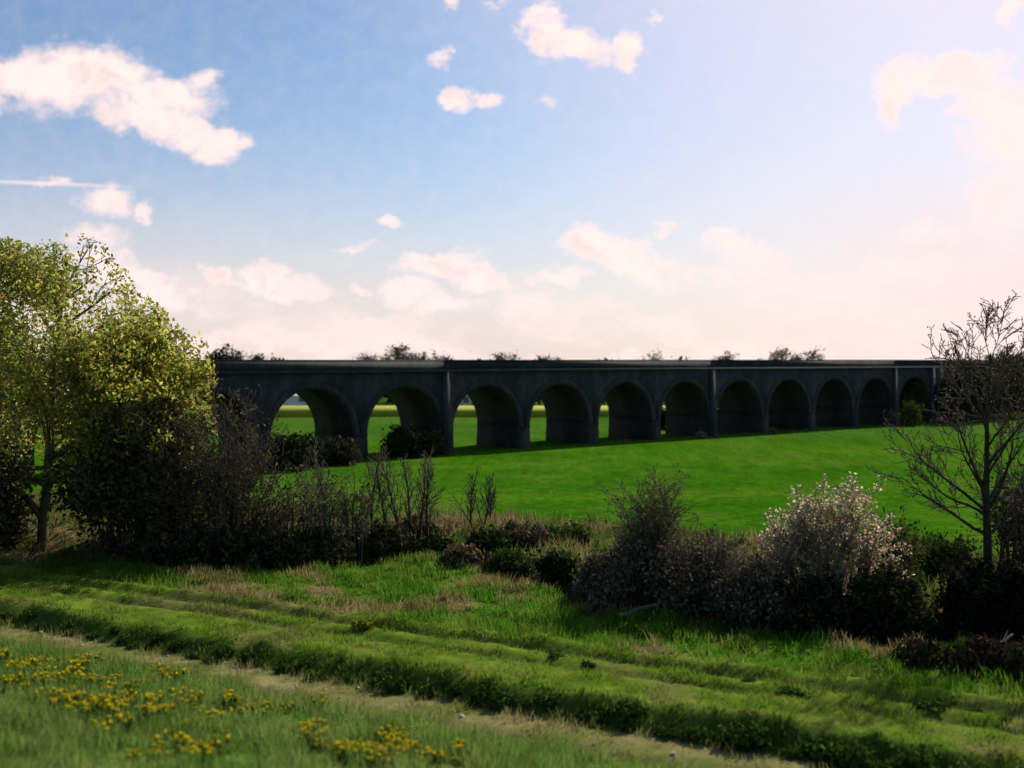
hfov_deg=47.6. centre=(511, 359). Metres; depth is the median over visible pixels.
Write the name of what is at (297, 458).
bush
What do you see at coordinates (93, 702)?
flower clump
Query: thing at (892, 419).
shrub
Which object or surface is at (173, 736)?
flower clump
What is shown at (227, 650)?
bank plant
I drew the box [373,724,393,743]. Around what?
flower clump
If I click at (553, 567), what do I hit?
bramble
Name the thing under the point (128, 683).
flower clump
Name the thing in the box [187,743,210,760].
flower clump
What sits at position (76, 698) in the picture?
flower clump
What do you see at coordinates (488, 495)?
sapling
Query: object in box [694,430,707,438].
weed tuft
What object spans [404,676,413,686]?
bank plant
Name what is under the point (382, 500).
sapling
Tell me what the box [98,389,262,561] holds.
scrub
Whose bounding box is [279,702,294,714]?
flower clump
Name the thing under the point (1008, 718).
tussock
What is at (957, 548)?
scrub bush
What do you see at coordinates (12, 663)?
flower clump
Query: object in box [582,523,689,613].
brown thicket
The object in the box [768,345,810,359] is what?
bare tree
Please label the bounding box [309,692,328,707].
flower clump
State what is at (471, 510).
sapling
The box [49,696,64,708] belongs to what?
flower clump
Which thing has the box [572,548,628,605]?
brown thicket
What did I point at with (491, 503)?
sapling
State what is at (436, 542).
bush
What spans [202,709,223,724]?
flower clump
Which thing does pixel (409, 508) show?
sapling
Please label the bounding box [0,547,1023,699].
meadow grass
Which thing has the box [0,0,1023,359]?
sky
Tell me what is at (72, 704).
flower clump
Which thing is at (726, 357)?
bare tree
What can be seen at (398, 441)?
bush
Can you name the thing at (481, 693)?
bank plant
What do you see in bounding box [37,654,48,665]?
flower clump
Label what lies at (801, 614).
scrub bush
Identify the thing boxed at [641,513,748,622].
brown thicket
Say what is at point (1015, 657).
bramble
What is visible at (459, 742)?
flower clump
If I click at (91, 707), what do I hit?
flower clump
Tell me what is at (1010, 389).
bank tree
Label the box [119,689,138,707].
flower clump
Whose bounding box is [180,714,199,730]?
flower clump
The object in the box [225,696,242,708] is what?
flower clump
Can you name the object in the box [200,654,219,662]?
bank plant
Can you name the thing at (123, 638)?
bank plant
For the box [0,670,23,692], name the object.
flower clump
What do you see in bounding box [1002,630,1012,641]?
fallen branch
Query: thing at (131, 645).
bank plant
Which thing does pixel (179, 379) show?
spring tree
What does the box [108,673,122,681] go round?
flower clump
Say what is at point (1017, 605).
scrub bush
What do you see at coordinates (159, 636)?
bank plant
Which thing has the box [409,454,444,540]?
sapling
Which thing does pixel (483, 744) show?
rough grass
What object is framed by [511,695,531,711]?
bank plant
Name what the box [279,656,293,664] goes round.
bank plant
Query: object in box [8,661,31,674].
flower clump
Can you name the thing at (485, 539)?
bush
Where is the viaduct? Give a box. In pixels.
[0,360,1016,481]
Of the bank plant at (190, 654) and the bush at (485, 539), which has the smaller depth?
the bank plant at (190, 654)
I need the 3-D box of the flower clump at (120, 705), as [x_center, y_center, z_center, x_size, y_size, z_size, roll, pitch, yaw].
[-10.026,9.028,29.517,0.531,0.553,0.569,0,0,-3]
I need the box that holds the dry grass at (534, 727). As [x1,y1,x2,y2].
[0,617,936,767]
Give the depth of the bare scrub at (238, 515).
61.83 m
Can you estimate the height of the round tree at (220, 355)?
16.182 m
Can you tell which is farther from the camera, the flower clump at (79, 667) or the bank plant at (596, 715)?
the flower clump at (79, 667)
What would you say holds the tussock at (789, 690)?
on the ground at (534, 495)
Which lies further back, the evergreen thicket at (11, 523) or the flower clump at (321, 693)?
the evergreen thicket at (11, 523)
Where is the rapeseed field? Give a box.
[66,406,1023,416]
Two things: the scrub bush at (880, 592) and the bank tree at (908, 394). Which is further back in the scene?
the bank tree at (908, 394)
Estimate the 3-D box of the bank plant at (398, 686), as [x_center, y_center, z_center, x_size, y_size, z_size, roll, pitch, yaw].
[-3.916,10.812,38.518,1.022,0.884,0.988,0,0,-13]
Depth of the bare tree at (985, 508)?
48.01 m
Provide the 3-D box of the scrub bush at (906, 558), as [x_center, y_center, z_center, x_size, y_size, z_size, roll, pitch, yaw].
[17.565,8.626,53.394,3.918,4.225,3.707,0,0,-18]
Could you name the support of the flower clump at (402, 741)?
on the ground at (534, 495)
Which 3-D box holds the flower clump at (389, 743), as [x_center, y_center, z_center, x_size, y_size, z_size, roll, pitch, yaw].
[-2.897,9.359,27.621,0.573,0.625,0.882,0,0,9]
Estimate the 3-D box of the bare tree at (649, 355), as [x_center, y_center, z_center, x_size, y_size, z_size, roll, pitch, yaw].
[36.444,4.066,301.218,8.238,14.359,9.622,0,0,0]
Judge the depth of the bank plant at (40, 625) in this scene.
47.20 m
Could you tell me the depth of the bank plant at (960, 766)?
29.95 m
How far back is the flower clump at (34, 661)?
36.67 m
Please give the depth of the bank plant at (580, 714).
35.14 m
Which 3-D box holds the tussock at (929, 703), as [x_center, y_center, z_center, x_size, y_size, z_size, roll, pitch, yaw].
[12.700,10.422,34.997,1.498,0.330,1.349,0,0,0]
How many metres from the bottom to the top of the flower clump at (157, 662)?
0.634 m
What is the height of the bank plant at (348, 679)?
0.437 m
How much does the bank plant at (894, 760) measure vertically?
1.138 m
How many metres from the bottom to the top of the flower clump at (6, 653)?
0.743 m
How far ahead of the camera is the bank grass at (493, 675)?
38.37 m
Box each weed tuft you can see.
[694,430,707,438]
[766,426,778,433]
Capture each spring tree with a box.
[0,233,194,550]
[58,307,219,546]
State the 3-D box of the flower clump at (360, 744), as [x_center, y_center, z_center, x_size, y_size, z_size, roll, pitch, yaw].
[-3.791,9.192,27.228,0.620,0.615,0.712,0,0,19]
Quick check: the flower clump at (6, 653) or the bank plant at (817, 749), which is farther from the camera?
the flower clump at (6, 653)
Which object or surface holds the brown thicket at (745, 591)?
on the ground at (534, 495)
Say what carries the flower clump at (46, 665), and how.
on the ground at (534, 495)
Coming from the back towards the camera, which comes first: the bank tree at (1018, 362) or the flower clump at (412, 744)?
the bank tree at (1018, 362)
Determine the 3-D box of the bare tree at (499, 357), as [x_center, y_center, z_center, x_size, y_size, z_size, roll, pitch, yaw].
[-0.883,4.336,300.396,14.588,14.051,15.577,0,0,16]
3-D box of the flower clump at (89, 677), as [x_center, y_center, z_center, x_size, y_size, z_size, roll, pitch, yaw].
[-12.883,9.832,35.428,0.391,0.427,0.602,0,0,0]
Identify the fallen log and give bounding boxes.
[616,594,663,617]
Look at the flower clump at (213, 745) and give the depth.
26.20 m
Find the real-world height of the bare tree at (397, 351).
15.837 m
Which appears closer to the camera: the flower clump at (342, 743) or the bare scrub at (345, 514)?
the flower clump at (342, 743)
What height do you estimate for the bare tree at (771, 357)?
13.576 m
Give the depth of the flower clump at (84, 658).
38.93 m
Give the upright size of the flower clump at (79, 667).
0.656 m
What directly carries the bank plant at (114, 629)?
on the ground at (534, 495)
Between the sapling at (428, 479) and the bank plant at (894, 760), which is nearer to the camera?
the bank plant at (894, 760)
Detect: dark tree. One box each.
[380,394,393,405]
[534,358,549,404]
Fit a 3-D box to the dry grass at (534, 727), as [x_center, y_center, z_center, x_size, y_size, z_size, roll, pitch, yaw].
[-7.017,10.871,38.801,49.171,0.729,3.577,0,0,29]
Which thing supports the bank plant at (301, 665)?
on the ground at (534, 495)
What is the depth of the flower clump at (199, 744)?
24.80 m
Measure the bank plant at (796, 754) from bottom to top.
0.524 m
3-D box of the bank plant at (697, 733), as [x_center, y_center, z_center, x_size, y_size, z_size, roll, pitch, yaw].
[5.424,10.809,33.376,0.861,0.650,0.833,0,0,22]
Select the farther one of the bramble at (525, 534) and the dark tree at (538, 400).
the dark tree at (538, 400)
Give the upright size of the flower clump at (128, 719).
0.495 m
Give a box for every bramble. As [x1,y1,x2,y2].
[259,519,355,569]
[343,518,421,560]
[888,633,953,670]
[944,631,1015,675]
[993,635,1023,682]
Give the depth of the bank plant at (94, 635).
45.58 m
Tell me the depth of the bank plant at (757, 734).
32.75 m
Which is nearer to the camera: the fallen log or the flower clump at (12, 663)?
the flower clump at (12, 663)
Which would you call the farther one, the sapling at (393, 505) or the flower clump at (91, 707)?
the sapling at (393, 505)
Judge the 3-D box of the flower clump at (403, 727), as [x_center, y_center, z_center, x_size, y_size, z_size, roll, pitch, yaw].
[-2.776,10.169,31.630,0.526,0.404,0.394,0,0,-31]
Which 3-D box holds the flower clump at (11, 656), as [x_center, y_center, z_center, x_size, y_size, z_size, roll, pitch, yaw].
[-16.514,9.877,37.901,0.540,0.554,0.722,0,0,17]
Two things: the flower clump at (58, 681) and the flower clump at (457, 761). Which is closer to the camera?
the flower clump at (457, 761)
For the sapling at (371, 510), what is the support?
on the ground at (534, 495)
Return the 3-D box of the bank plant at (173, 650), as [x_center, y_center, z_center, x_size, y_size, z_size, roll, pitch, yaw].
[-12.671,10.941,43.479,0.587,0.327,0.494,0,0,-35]
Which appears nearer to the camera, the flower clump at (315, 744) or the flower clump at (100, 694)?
the flower clump at (315, 744)
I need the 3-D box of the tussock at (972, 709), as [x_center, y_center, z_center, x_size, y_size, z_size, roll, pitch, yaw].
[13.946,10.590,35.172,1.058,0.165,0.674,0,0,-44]
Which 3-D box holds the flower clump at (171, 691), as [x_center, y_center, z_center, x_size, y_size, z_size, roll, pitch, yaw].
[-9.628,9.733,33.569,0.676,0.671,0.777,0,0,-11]
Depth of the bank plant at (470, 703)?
36.90 m
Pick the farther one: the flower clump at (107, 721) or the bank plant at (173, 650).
the bank plant at (173, 650)
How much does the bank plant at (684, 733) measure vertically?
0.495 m
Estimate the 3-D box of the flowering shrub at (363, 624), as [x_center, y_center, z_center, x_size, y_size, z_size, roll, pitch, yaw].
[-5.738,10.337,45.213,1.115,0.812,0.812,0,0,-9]
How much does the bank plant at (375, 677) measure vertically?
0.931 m
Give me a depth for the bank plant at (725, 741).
32.76 m
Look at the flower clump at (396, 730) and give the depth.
31.56 m
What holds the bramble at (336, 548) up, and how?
on the ground at (534, 495)
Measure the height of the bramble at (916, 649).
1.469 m
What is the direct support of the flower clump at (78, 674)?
on the ground at (534, 495)
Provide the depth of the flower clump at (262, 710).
32.37 m
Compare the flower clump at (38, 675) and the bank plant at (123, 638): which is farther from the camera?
the bank plant at (123, 638)
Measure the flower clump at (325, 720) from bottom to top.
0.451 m
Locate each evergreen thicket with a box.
[0,441,38,553]
[34,377,225,565]
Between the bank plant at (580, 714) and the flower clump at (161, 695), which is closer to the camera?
the flower clump at (161, 695)
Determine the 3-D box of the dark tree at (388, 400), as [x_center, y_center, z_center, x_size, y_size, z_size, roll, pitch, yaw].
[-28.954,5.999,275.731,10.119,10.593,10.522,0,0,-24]
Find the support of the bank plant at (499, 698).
on the ground at (534, 495)
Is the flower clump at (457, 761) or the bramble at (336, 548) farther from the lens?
the bramble at (336, 548)
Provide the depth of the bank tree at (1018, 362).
218.68 m
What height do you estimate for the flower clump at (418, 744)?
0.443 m
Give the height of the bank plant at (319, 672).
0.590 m
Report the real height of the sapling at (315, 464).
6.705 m
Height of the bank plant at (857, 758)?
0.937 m
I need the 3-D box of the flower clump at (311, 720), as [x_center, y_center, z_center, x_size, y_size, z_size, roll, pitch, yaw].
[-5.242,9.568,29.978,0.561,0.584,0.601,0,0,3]
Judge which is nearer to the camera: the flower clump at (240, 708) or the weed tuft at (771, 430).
the flower clump at (240, 708)
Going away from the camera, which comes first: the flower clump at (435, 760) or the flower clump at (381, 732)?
the flower clump at (435, 760)
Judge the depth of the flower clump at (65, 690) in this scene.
31.98 m
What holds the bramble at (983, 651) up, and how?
on the ground at (534, 495)
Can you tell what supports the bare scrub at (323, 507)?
on the ground at (534, 495)
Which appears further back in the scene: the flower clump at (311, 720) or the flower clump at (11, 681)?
the flower clump at (11, 681)
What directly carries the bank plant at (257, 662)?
on the ground at (534, 495)
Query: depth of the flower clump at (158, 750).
24.81 m
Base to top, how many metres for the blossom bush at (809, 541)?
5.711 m
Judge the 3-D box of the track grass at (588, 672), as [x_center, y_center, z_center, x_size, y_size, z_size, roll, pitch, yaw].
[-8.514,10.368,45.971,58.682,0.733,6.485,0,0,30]
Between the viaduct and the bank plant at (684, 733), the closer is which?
the bank plant at (684, 733)
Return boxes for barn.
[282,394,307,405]
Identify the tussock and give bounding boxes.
[545,650,564,659]
[581,660,595,667]
[741,677,755,681]
[774,685,809,697]
[908,698,957,713]
[963,706,982,712]
[994,713,1013,722]
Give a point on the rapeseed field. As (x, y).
(377, 411)
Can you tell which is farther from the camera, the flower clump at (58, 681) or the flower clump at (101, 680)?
the flower clump at (101, 680)
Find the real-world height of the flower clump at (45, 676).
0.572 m
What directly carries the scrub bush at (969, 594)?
on the ground at (534, 495)
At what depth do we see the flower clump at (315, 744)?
28.18 m
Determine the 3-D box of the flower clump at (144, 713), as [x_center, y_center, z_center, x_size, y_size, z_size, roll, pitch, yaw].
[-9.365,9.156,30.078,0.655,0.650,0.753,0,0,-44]
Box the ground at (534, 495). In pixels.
[0,395,1023,767]
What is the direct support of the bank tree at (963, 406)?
on the ground at (534, 495)
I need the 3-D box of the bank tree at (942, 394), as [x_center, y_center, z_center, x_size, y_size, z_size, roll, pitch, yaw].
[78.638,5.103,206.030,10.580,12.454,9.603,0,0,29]
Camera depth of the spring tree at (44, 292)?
65.66 m
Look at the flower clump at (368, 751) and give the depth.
26.66 m
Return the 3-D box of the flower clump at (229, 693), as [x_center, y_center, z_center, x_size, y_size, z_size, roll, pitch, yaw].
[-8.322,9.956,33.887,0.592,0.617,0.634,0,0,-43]
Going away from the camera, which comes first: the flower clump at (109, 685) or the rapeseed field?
the flower clump at (109, 685)
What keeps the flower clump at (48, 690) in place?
on the ground at (534, 495)
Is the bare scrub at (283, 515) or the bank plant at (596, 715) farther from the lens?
the bare scrub at (283, 515)
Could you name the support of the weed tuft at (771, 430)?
on the ground at (534, 495)
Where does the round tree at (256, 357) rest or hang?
on the ground at (534, 495)
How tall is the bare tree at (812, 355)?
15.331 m
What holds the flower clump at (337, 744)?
on the ground at (534, 495)
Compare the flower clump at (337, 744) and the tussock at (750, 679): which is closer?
the flower clump at (337, 744)
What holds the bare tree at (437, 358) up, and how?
on the ground at (534, 495)
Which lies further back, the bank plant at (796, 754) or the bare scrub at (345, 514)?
the bare scrub at (345, 514)
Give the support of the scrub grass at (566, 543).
on the ground at (534, 495)
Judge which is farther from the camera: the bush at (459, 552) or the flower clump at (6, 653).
the bush at (459, 552)
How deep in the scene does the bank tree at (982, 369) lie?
208.18 m
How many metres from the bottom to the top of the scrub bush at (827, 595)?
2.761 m
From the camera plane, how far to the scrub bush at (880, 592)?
46.45 m
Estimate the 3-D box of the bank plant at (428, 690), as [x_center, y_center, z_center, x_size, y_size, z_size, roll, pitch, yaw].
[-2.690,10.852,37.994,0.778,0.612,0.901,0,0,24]
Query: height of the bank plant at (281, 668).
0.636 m
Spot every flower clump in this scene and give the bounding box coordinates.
[0,648,9,666]
[0,652,17,660]
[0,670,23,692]
[5,674,22,684]
[8,655,30,669]
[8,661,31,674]
[14,657,38,671]
[30,672,51,685]
[33,662,56,676]
[33,687,61,703]
[35,671,55,686]
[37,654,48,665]
[44,677,62,687]
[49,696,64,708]
[53,696,71,707]
[55,668,85,687]
[56,683,75,697]
[59,701,80,715]
[60,665,76,681]
[61,691,86,706]
[66,659,85,672]
[74,653,90,669]
[79,651,103,665]
[79,696,113,719]
[81,701,94,714]
[83,673,96,685]
[83,695,97,707]
[86,692,102,702]
[91,676,107,683]
[91,713,123,740]
[95,695,119,719]
[99,681,117,695]
[106,702,129,718]
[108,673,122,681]
[115,712,134,733]
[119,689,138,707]
[121,690,152,711]
[123,678,136,689]
[127,748,140,761]
[134,701,166,722]
[145,703,176,723]
[145,742,169,762]
[146,690,165,705]
[147,661,170,674]
[152,729,189,754]
[160,667,186,681]
[167,686,187,700]
[178,690,204,709]
[178,737,211,765]
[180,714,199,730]
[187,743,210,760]
[198,708,218,718]
[198,734,231,759]
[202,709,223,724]
[220,689,237,709]
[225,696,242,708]
[229,706,244,717]
[250,700,270,720]
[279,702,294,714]
[295,720,328,746]
[297,718,321,729]
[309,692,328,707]
[310,719,327,729]
[312,737,328,752]
[330,740,344,755]
[332,741,352,760]
[337,740,362,760]
[339,737,364,760]
[363,739,381,750]
[363,746,389,767]
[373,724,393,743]
[375,736,401,763]
[381,745,403,764]
[388,731,416,751]
[390,726,399,736]
[400,738,419,757]
[402,726,419,735]
[404,743,423,758]
[419,743,443,767]
[449,738,468,761]
[451,755,466,766]
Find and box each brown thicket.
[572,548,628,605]
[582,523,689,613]
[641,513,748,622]
[700,545,801,633]
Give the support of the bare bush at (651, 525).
on the ground at (534, 495)
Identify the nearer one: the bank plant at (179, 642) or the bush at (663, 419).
the bank plant at (179, 642)
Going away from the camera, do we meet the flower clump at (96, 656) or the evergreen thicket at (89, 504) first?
the flower clump at (96, 656)
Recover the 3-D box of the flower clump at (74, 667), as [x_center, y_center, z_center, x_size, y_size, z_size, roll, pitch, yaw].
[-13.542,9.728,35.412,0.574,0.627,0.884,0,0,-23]
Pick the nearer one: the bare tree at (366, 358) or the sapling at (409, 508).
the sapling at (409, 508)
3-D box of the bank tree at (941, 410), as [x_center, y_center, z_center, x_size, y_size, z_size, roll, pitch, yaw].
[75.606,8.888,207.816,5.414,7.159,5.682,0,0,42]
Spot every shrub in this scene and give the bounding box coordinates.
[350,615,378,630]
[886,408,900,426]
[896,400,925,425]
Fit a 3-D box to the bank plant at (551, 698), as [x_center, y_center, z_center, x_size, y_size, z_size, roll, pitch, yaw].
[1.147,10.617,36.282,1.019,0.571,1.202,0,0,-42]
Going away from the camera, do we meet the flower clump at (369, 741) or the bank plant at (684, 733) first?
the flower clump at (369, 741)
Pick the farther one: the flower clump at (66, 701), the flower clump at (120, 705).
the flower clump at (66, 701)
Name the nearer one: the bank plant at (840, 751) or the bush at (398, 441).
the bank plant at (840, 751)
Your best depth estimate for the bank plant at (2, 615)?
48.76 m
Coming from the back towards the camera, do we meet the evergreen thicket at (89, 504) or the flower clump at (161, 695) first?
the evergreen thicket at (89, 504)
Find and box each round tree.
[208,343,246,359]
[248,351,280,359]
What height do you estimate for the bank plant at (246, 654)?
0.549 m
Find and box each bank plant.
[0,611,12,617]
[23,609,37,618]
[32,621,49,630]
[65,631,75,635]
[87,630,100,639]
[109,626,120,634]
[114,633,135,644]
[126,640,142,649]
[151,631,167,641]
[165,633,185,651]
[166,648,180,654]
[182,650,203,659]
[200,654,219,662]
[211,642,235,659]
[238,648,257,661]
[250,658,264,667]
[274,662,293,673]
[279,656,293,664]
[293,659,311,671]
[304,668,328,681]
[333,676,345,683]
[342,673,356,684]
[368,664,390,690]
[379,672,406,694]
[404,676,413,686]
[417,681,440,697]
[445,681,463,695]
[462,700,477,706]
[468,681,495,704]
[486,688,518,710]
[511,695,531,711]
[530,689,565,709]
[573,708,590,722]
[586,709,609,724]
[607,696,648,720]
[611,715,638,732]
[649,722,678,740]
[676,724,692,740]
[685,725,714,744]
[710,716,758,754]
[726,718,777,750]
[780,745,809,760]
[803,731,854,766]
[822,728,878,767]
[838,745,877,767]
[878,747,927,767]
[885,744,937,767]
[948,764,968,767]
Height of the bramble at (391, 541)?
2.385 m
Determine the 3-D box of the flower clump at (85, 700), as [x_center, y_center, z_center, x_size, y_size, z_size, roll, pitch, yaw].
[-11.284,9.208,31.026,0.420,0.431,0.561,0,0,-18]
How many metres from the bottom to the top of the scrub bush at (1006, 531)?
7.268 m
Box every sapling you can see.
[303,437,334,525]
[357,448,385,526]
[366,450,393,523]
[372,446,406,525]
[395,453,421,537]
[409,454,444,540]
[416,446,444,537]
[447,469,479,527]
[466,472,496,525]
[475,480,496,519]
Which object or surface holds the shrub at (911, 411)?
on the ground at (534, 495)
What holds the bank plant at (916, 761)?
on the ground at (534, 495)
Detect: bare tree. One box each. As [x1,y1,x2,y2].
[226,348,250,359]
[353,352,381,359]
[380,343,412,399]
[398,350,432,361]
[426,350,454,359]
[489,350,519,359]
[536,355,563,400]
[638,350,662,359]
[711,350,739,359]
[757,351,779,359]
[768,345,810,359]
[793,344,826,359]
[865,290,1023,570]
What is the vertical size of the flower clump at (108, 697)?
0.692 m
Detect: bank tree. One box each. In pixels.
[899,376,931,413]
[922,401,948,418]
[934,354,984,421]
[949,357,983,419]
[955,351,1000,419]
[981,356,1023,417]
[984,352,1023,417]
[994,345,1023,416]
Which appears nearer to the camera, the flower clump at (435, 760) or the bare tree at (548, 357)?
the flower clump at (435, 760)
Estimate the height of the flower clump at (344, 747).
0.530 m
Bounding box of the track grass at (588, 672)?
[0,562,1023,757]
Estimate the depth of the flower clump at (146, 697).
31.54 m
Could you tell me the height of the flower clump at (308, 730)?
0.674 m
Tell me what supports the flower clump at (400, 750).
on the ground at (534, 495)
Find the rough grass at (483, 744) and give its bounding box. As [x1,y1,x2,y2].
[0,633,794,767]
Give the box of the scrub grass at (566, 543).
[1,486,1021,643]
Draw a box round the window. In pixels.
[463,397,468,402]
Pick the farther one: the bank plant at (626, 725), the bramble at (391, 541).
the bramble at (391, 541)
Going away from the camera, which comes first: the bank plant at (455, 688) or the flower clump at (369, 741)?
the flower clump at (369, 741)
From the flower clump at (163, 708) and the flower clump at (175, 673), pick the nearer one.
the flower clump at (163, 708)
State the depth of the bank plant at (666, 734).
33.74 m
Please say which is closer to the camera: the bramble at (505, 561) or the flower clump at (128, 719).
the flower clump at (128, 719)
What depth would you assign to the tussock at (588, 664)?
39.94 m
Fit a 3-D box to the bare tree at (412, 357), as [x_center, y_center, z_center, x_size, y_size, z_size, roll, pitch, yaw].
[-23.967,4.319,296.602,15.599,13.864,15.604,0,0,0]
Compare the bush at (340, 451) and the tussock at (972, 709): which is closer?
the tussock at (972, 709)
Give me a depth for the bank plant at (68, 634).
46.21 m
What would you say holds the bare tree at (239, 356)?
on the ground at (534, 495)
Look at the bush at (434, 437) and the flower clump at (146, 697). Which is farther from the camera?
the bush at (434, 437)
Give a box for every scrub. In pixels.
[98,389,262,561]
[154,363,301,566]
[238,459,316,565]
[277,452,359,560]
[320,460,398,565]
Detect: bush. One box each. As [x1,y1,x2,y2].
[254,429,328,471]
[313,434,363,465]
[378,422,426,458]
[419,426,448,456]
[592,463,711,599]
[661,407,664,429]
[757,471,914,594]
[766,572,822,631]
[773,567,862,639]
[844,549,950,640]
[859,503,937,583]
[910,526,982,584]
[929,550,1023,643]
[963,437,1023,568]
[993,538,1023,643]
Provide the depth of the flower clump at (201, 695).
32.39 m
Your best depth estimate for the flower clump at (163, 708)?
29.97 m
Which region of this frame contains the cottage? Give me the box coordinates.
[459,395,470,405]
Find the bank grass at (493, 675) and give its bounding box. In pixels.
[0,595,1022,767]
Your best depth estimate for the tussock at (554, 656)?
41.09 m
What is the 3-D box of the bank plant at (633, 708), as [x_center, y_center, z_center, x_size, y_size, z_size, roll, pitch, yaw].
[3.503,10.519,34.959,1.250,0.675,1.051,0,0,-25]
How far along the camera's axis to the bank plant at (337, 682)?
39.42 m
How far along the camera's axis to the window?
267.94 m
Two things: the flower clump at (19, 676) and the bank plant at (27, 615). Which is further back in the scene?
the bank plant at (27, 615)
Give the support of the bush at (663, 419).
on the ground at (534, 495)
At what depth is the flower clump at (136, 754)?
24.94 m
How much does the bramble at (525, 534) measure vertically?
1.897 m
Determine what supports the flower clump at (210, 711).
on the ground at (534, 495)
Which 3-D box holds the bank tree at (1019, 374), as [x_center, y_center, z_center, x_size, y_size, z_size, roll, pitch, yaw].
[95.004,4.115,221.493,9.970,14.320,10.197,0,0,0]

